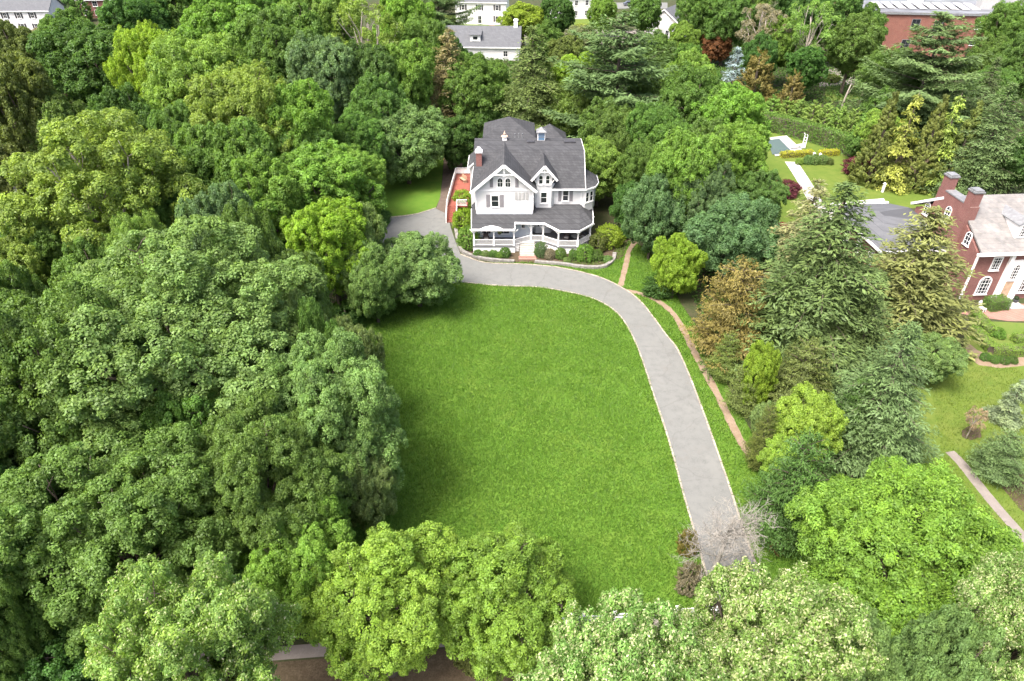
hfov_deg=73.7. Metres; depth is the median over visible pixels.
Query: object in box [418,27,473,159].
conifer tree
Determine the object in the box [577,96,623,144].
broadleaf tree
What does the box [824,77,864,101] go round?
lawn
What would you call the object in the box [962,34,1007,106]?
broadleaf tree
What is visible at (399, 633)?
broadleaf tree
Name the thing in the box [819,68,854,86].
terrace
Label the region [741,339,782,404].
broadleaf tree
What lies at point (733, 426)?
garden path
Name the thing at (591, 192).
window
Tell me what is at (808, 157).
shrub
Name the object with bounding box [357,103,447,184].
broadleaf tree
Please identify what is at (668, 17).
house
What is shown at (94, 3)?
window
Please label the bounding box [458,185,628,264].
planting bed
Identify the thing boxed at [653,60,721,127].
broadleaf tree
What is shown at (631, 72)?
pine tree
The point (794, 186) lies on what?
purple maple
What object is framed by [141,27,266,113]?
broadleaf tree
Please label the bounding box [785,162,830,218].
paver walk
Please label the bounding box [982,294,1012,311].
foundation hedge
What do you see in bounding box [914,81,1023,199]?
spruce tree
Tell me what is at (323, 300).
broadleaf tree
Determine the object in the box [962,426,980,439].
soil ring
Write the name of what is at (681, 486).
kerb
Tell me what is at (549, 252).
shrub
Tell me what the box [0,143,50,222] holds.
broadleaf tree
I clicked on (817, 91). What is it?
undergrowth
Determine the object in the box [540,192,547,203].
window
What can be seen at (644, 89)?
broadleaf tree
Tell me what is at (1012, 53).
broadleaf tree
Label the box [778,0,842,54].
broadleaf tree
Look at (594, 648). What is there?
broadleaf tree
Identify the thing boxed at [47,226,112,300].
broadleaf tree
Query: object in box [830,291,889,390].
conifer tree
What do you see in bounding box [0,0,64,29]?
house
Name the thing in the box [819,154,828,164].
shrub
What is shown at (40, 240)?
broadleaf tree
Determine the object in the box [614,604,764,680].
broadleaf tree
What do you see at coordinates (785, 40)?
broadleaf tree
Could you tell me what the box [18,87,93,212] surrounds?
broadleaf tree
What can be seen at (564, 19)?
broadleaf tree
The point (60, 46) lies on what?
broadleaf tree
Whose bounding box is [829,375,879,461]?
conifer tree
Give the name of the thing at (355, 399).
broadleaf tree
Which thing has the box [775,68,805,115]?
arborvitae
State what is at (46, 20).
broadleaf tree
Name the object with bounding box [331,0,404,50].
broadleaf tree
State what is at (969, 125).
cypress tree
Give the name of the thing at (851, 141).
broadleaf tree
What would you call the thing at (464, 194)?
shrub
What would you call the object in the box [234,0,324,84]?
broadleaf tree
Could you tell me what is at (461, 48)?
broadleaf tree
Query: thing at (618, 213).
broadleaf tree
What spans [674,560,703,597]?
shrub
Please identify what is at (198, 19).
broadleaf tree
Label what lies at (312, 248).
undergrowth
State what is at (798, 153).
flower hedge
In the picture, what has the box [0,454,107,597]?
broadleaf tree
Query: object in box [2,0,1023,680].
ground
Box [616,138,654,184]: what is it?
broadleaf tree
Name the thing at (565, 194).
window
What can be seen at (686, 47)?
broadleaf tree
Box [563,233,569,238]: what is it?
porch chair
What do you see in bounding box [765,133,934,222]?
backyard lawn
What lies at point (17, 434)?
broadleaf tree
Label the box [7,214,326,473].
broadleaf tree
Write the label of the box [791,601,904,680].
broadleaf tree
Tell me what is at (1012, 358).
shrub
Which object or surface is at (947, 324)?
shrub
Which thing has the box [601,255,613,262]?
shrub
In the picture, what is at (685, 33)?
broadleaf tree
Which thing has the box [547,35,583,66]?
broadleaf tree
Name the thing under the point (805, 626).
broadleaf tree
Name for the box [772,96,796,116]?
arborvitae
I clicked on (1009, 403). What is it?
spruce tree
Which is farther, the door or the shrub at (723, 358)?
the door
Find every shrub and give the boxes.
[332,301,365,325]
[375,208,391,224]
[450,639,490,676]
[451,189,471,211]
[451,207,470,229]
[455,225,480,250]
[472,249,481,255]
[480,250,489,256]
[488,249,497,257]
[499,247,511,258]
[533,241,547,257]
[544,248,555,260]
[555,247,566,259]
[563,257,571,262]
[568,249,578,260]
[573,243,593,262]
[588,232,611,251]
[592,249,603,260]
[595,222,626,249]
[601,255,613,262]
[640,273,674,299]
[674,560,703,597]
[675,528,698,557]
[702,330,743,383]
[742,402,779,471]
[764,530,789,555]
[795,158,803,164]
[803,154,814,164]
[810,154,821,164]
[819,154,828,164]
[822,74,841,82]
[826,157,834,164]
[930,320,948,333]
[949,314,970,330]
[965,426,1023,493]
[979,352,990,361]
[988,354,1000,363]
[989,326,1007,338]
[998,355,1009,364]
[1009,355,1018,364]
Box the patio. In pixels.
[962,304,1023,320]
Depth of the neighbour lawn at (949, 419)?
63.17 m
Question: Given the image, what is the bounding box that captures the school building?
[825,0,1022,56]
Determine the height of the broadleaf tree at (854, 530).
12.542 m
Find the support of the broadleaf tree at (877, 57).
on the ground at (604, 216)
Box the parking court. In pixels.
[383,208,463,282]
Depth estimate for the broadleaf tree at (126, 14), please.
135.28 m
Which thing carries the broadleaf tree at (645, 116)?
on the ground at (604, 216)
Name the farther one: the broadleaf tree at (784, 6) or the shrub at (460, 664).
the broadleaf tree at (784, 6)
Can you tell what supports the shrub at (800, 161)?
on the backyard lawn at (832, 174)
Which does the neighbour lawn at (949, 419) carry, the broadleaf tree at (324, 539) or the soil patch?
the soil patch
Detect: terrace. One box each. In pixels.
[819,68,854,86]
[829,198,884,216]
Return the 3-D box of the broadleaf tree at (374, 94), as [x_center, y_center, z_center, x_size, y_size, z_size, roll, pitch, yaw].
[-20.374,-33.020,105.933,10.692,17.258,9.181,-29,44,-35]
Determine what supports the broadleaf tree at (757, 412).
on the ground at (604, 216)
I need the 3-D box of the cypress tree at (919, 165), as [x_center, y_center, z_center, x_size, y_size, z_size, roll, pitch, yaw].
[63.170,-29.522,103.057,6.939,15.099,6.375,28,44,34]
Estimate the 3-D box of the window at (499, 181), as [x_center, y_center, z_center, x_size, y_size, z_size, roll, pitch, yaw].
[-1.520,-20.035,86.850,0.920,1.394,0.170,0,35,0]
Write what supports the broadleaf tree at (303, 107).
on the ground at (604, 216)
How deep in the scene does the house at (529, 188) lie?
89.50 m
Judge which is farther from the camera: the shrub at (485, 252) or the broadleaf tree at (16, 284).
the shrub at (485, 252)
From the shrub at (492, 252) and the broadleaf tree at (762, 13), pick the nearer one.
the shrub at (492, 252)
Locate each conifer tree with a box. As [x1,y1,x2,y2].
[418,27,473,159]
[493,25,566,137]
[679,254,781,372]
[697,180,911,401]
[719,360,772,419]
[737,425,838,561]
[750,178,842,295]
[763,336,840,408]
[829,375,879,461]
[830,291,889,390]
[855,204,986,364]
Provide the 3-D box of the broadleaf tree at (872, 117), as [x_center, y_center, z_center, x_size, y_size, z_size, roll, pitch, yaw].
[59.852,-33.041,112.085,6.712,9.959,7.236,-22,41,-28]
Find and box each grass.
[930,366,1023,535]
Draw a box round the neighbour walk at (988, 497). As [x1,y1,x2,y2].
[946,451,1023,541]
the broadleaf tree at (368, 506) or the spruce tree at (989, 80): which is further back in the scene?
the spruce tree at (989, 80)
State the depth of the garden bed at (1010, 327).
74.45 m
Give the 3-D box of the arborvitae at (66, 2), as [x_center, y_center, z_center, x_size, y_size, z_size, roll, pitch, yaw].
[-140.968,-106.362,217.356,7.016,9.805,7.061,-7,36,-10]
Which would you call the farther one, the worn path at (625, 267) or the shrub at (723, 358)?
the worn path at (625, 267)
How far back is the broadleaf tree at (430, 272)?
73.71 m
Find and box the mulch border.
[844,151,1005,192]
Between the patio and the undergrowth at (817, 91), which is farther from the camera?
the undergrowth at (817, 91)
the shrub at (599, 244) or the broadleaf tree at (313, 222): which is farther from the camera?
the shrub at (599, 244)
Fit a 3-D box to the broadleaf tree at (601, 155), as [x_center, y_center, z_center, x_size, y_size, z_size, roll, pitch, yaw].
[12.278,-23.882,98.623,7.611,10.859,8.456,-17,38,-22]
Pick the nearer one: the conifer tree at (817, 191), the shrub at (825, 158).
the conifer tree at (817, 191)
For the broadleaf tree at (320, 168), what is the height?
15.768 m
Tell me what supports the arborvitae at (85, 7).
on the ground at (604, 216)
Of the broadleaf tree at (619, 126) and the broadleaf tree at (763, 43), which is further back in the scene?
the broadleaf tree at (763, 43)
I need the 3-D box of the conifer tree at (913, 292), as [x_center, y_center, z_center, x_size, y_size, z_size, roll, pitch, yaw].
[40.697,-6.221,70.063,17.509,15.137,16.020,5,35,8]
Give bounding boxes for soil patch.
[999,468,1023,511]
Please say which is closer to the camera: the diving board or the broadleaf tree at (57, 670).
the broadleaf tree at (57, 670)
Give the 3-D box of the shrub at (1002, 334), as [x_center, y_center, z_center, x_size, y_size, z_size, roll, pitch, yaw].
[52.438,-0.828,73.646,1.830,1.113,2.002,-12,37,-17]
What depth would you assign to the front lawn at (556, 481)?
60.23 m
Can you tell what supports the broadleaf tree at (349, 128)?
on the lawn at (416, 195)
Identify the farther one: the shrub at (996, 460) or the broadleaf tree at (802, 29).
the broadleaf tree at (802, 29)
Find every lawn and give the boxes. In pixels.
[333,283,712,628]
[369,159,442,217]
[445,15,589,28]
[518,244,814,588]
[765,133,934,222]
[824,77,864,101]
[876,354,1023,598]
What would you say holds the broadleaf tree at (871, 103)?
on the ground at (604, 216)
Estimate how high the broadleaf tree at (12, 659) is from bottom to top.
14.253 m
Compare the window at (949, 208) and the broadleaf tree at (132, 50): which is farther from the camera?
the broadleaf tree at (132, 50)
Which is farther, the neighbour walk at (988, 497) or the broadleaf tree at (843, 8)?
the broadleaf tree at (843, 8)
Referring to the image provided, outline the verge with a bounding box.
[183,641,568,680]
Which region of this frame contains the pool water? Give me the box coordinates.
[768,139,789,153]
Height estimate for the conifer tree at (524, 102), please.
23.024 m
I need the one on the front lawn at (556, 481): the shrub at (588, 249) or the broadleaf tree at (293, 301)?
the broadleaf tree at (293, 301)
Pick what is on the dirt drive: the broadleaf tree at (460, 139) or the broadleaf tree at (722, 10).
the broadleaf tree at (460, 139)
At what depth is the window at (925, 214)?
84.37 m
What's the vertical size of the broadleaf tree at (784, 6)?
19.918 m
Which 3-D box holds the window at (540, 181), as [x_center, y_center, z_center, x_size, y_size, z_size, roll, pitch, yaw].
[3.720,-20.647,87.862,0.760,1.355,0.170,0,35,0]
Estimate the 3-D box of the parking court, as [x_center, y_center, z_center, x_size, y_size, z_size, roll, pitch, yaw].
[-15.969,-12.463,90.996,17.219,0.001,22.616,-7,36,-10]
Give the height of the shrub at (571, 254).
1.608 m
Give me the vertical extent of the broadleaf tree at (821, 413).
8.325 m
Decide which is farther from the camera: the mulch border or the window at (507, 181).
the mulch border
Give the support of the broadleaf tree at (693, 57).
on the ground at (604, 216)
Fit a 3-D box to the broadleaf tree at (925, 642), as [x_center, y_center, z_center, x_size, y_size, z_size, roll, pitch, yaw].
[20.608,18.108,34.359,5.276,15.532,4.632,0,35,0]
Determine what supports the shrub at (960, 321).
on the ground at (604, 216)
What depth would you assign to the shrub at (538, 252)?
87.97 m
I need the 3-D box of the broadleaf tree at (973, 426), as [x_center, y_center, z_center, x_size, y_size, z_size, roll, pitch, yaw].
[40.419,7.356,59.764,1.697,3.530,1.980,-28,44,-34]
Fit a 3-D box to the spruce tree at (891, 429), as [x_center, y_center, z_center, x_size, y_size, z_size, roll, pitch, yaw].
[30.595,4.121,55.769,13.106,14.351,14.820,17,39,23]
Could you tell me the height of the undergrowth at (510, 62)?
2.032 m
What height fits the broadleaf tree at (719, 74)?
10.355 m
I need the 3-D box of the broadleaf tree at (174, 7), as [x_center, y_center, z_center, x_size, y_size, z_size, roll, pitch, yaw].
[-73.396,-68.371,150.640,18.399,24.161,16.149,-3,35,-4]
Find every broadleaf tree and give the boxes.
[0,19,40,97]
[0,51,73,153]
[0,107,208,260]
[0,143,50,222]
[0,207,70,290]
[0,235,53,293]
[0,259,53,364]
[0,273,148,492]
[0,392,45,460]
[0,421,242,659]
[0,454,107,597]
[0,569,67,680]
[0,600,113,680]
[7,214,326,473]
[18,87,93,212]
[25,16,148,106]
[36,6,95,68]
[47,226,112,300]
[80,548,301,680]
[81,82,160,175]
[94,207,176,323]
[95,0,173,35]
[102,19,186,101]
[129,186,192,248]
[138,386,224,472]
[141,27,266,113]
[147,99,209,173]
[154,0,200,35]
[174,116,277,209]
[174,179,253,253]
[177,0,278,57]
[179,386,357,562]
[183,59,293,169]
[185,545,293,656]
[217,199,285,281]
[229,148,309,256]
[230,477,356,646]
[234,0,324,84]
[249,0,288,42]
[251,248,333,323]
[253,326,408,497]
[257,77,334,157]
[269,288,328,393]
[276,0,363,80]
[276,120,332,196]
[279,138,387,215]
[279,196,369,313]
[284,29,358,125]
[284,296,352,375]
[288,520,459,680]
[328,201,387,255]
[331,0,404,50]
[331,440,397,533]
[332,107,390,175]
[332,238,407,322]
[333,314,385,369]
[334,142,386,198]
[336,38,406,112]
[343,71,409,178]
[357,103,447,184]
[370,38,435,112]
[372,0,436,44]
[382,230,463,306]
[392,10,455,115]
[415,518,578,680]
[437,37,473,89]
[437,51,507,128]
[439,115,477,169]
[471,101,502,137]
[484,56,510,105]
[496,1,543,48]
[516,586,727,680]
[528,19,563,81]
[540,0,575,31]
[541,81,600,137]
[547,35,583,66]
[548,51,603,100]
[562,24,595,54]
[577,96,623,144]
[583,135,623,206]
[586,0,617,35]
[593,103,637,154]
[608,180,639,230]
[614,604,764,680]
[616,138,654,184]
[621,173,687,258]
[625,73,663,100]
[625,101,679,144]
[628,0,661,44]
[633,28,676,76]
[642,117,692,149]
[645,126,725,232]
[649,232,708,297]
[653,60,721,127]
[660,47,717,114]
[668,20,700,47]
[671,160,736,222]
[673,43,702,60]
[675,0,730,46]
[678,556,888,680]
[682,191,784,282]
[685,81,770,144]
[687,116,741,174]
[700,30,732,63]
[702,0,756,65]
[711,120,771,193]
[712,63,722,82]
[731,0,775,62]
[731,169,789,221]
[735,3,793,45]
[739,30,777,77]
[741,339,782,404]
[749,400,782,436]
[751,15,804,86]
[756,433,812,482]
[771,0,827,66]
[773,380,848,463]
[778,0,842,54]
[783,45,828,98]
[783,454,1023,659]
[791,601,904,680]
[811,0,863,55]
[825,11,884,94]
[843,128,876,158]
[846,1,888,50]
[853,108,907,159]
[854,46,925,101]
[859,85,907,118]
[883,64,935,108]
[889,602,1010,680]
[902,331,969,383]
[940,548,1023,680]
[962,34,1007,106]
[965,405,988,438]
[970,65,1022,110]
[973,0,1023,59]
[989,31,1023,120]
[989,135,1023,193]
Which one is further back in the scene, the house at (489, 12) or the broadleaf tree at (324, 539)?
the house at (489, 12)
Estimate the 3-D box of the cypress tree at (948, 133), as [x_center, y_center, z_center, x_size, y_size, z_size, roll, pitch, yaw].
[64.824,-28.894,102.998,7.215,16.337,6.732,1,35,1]
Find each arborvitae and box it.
[61,0,81,15]
[69,0,94,20]
[734,46,777,113]
[760,94,781,115]
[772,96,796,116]
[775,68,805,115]
[787,97,809,123]
[798,100,821,122]
[812,102,835,127]
[826,103,849,130]
[837,107,862,133]
[850,112,866,132]
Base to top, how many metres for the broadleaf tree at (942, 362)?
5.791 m
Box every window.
[91,1,97,6]
[478,16,481,23]
[490,195,499,207]
[497,178,503,187]
[497,231,509,234]
[503,51,507,56]
[504,178,511,187]
[538,175,543,184]
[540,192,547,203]
[545,175,550,184]
[562,191,568,201]
[585,191,588,203]
[589,190,593,201]
[900,39,909,47]
[910,19,920,29]
[921,202,930,215]
[944,206,951,215]
[961,232,972,247]
[973,276,991,295]
[988,257,1003,271]
[1016,278,1023,293]
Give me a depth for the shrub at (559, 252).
87.79 m
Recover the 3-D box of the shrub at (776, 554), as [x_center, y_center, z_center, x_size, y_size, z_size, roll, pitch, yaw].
[19.722,14.851,50.634,1.984,1.830,2.036,15,38,20]
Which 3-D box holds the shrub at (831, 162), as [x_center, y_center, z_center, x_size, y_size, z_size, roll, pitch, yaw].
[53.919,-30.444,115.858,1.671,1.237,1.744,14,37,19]
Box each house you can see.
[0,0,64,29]
[75,0,110,17]
[445,19,521,60]
[445,117,598,259]
[453,0,508,24]
[549,0,591,18]
[650,5,678,38]
[830,172,1023,308]
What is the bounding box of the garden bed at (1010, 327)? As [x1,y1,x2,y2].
[964,321,1023,367]
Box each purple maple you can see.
[783,179,802,198]
[840,156,874,174]
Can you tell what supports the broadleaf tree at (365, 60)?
on the ground at (604, 216)
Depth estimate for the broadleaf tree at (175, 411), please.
44.16 m
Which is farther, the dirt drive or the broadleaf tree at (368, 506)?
the dirt drive
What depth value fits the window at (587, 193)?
89.97 m
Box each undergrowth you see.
[0,42,437,632]
[436,51,908,548]
[702,41,1023,148]
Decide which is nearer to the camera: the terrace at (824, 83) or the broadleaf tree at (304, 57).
the broadleaf tree at (304, 57)
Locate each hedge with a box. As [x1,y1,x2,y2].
[761,111,870,157]
[779,149,814,158]
[818,148,840,155]
[967,325,1023,356]
[968,310,998,336]
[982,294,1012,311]
[1009,332,1023,344]
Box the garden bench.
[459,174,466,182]
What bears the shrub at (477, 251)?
on the planting bed at (515, 256)
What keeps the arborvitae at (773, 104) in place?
on the ground at (604, 216)
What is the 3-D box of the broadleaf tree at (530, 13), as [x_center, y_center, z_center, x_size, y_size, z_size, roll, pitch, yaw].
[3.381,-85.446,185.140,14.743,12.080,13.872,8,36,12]
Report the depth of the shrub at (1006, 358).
69.57 m
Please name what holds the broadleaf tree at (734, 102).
on the ground at (604, 216)
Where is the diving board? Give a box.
[789,133,807,147]
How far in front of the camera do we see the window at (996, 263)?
77.28 m
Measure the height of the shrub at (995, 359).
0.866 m
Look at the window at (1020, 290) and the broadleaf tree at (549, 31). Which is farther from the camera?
the broadleaf tree at (549, 31)
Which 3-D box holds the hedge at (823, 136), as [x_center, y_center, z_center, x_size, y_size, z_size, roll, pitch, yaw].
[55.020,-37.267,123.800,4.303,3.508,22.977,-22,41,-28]
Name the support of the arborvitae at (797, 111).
on the ground at (604, 216)
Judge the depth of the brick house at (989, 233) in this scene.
78.47 m
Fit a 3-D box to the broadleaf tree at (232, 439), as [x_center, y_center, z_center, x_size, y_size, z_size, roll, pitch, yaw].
[-15.903,10.510,44.764,11.499,15.955,12.420,-27,43,-33]
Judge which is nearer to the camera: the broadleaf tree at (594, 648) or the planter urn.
the broadleaf tree at (594, 648)
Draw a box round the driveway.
[461,255,756,598]
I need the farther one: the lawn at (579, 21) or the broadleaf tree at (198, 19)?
the lawn at (579, 21)
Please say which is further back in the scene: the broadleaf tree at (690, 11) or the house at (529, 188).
the broadleaf tree at (690, 11)
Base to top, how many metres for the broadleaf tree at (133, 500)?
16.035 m
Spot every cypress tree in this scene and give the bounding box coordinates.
[847,91,899,187]
[864,92,923,194]
[898,94,949,194]
[906,95,965,195]
[930,99,983,194]
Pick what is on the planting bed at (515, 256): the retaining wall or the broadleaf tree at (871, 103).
the retaining wall
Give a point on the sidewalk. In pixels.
(303, 651)
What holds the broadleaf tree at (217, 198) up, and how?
on the ground at (604, 216)
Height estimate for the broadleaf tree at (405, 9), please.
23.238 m
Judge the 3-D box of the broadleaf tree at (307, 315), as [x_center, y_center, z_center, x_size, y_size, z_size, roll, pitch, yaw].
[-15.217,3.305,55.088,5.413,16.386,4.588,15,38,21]
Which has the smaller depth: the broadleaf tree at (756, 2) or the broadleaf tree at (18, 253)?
the broadleaf tree at (18, 253)
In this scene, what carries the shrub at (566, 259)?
on the planting bed at (515, 256)
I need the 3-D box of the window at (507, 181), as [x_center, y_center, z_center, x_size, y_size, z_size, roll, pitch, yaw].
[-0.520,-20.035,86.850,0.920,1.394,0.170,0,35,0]
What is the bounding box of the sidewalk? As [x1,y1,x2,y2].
[179,611,718,661]
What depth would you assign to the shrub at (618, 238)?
89.89 m
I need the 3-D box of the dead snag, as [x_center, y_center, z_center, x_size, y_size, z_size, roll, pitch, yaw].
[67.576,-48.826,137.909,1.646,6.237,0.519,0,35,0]
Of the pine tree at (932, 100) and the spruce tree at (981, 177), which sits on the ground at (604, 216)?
the pine tree at (932, 100)
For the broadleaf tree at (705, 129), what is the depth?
88.61 m
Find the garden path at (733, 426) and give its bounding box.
[627,289,748,453]
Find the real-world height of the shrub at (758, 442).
7.516 m
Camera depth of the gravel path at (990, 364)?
69.97 m
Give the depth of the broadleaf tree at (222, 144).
73.92 m
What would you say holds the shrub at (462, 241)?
on the planting bed at (515, 256)
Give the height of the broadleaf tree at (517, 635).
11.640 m
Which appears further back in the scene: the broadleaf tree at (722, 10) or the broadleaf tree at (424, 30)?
the broadleaf tree at (722, 10)
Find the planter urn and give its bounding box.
[1013,296,1018,302]
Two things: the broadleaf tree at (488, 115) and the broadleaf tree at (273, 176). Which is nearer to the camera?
the broadleaf tree at (273, 176)
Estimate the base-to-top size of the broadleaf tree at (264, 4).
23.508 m
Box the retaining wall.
[454,228,615,268]
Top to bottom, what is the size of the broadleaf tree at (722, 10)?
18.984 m
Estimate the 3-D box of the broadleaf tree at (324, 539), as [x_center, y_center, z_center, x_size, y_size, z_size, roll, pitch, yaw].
[-13.205,14.416,42.921,7.872,11.581,8.324,1,35,2]
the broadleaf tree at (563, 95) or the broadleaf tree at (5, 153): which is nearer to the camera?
the broadleaf tree at (5, 153)
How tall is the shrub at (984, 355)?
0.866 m
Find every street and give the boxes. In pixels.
[521,29,646,45]
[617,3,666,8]
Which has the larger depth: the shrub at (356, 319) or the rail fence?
the shrub at (356, 319)
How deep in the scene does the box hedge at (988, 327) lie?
74.51 m
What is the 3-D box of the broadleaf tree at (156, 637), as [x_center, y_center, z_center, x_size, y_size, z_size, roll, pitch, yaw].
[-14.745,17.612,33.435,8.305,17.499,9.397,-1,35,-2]
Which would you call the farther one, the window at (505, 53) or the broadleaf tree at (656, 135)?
the window at (505, 53)
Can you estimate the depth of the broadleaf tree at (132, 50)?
101.03 m
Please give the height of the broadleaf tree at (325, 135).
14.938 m
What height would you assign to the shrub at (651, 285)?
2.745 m
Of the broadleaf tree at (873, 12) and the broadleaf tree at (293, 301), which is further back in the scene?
the broadleaf tree at (873, 12)
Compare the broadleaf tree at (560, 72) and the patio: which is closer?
the patio
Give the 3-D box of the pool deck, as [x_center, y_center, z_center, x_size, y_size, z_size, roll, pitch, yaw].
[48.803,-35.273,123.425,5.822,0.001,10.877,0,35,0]
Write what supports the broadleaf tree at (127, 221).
on the ground at (604, 216)
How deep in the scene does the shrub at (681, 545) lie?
49.92 m
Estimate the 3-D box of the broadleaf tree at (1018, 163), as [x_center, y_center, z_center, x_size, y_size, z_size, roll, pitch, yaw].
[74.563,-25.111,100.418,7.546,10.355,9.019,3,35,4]
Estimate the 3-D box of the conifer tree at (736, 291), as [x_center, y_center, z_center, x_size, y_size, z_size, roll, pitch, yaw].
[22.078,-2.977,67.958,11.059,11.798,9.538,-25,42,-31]
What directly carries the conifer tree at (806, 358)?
on the ground at (604, 216)
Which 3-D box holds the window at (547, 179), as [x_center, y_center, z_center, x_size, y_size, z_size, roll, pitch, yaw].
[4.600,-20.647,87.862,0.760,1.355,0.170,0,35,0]
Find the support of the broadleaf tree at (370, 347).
on the front lawn at (556, 481)
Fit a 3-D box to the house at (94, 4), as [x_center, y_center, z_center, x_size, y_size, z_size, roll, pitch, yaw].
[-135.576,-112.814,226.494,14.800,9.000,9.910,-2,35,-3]
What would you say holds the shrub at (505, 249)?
on the planting bed at (515, 256)
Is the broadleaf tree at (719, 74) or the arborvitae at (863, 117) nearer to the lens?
the arborvitae at (863, 117)
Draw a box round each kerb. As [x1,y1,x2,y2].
[391,208,434,216]
[460,254,763,589]
[464,282,706,575]
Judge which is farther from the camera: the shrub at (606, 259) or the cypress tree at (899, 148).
the cypress tree at (899, 148)
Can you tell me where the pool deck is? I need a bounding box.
[770,136,801,155]
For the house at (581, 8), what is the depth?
221.82 m
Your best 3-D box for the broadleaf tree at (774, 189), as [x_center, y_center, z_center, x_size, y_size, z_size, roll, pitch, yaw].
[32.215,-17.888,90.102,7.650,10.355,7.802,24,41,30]
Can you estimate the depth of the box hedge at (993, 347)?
70.98 m
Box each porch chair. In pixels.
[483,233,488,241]
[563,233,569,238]
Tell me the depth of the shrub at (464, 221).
94.13 m
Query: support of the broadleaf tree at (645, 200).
on the side lawn at (746, 473)
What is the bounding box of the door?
[525,224,529,236]
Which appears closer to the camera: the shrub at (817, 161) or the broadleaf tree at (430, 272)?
the broadleaf tree at (430, 272)
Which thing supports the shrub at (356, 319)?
on the front lawn at (556, 481)
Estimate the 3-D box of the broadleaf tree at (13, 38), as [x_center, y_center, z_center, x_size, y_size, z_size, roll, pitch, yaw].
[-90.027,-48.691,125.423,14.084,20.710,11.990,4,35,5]
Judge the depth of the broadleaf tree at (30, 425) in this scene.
43.56 m
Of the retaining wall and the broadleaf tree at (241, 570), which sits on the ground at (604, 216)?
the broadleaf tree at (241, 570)
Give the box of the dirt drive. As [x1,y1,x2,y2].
[436,158,462,226]
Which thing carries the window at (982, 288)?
in the brick house at (989, 233)
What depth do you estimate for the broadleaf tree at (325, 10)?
138.26 m
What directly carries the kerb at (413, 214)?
on the parking court
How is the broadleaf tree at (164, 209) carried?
on the ground at (604, 216)
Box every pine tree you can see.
[422,0,480,31]
[534,8,686,169]
[838,11,1012,141]
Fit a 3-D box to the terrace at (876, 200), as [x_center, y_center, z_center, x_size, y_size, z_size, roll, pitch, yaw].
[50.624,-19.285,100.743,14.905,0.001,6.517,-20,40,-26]
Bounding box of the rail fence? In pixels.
[562,605,717,620]
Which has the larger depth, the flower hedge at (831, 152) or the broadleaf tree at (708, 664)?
the flower hedge at (831, 152)
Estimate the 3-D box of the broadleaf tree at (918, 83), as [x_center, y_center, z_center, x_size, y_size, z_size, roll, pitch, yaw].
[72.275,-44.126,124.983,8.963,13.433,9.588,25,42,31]
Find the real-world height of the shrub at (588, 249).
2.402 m
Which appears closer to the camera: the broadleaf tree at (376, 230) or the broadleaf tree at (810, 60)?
the broadleaf tree at (376, 230)
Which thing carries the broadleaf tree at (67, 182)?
on the ground at (604, 216)
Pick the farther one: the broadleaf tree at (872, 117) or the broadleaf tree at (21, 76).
the broadleaf tree at (872, 117)
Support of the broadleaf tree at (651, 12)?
on the ground at (604, 216)
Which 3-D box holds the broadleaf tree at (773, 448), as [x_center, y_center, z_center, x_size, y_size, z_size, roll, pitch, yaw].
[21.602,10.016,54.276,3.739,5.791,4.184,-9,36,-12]
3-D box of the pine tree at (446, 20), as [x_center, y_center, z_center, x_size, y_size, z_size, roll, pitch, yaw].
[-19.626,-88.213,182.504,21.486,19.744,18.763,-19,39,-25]
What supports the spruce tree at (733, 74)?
on the ground at (604, 216)
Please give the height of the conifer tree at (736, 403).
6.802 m
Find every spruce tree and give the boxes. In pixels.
[721,46,745,87]
[817,319,943,479]
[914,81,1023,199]
[950,56,1003,144]
[982,379,1023,432]
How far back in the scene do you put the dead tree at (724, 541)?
43.95 m
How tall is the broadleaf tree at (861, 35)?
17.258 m
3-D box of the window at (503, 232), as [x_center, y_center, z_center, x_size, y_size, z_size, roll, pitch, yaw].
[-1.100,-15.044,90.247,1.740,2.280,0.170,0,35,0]
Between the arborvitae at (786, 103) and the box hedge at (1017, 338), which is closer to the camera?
the box hedge at (1017, 338)
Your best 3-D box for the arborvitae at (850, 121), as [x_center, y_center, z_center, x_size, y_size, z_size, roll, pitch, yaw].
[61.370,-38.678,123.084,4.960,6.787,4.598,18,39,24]
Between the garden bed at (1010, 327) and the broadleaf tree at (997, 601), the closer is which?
the broadleaf tree at (997, 601)
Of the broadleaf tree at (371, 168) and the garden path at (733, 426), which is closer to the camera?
the garden path at (733, 426)
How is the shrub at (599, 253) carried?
on the planting bed at (515, 256)
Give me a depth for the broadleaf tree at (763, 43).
141.94 m
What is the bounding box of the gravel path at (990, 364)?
[966,344,1023,367]
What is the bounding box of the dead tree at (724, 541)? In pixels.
[667,496,782,577]
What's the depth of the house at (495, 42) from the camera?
175.69 m
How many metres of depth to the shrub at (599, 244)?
89.16 m
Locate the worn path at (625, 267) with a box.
[618,242,636,285]
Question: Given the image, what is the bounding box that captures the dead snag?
[839,83,851,112]
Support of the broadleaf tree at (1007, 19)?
on the ground at (604, 216)
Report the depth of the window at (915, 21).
174.61 m
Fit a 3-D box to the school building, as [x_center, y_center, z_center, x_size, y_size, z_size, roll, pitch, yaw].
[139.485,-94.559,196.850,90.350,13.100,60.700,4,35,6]

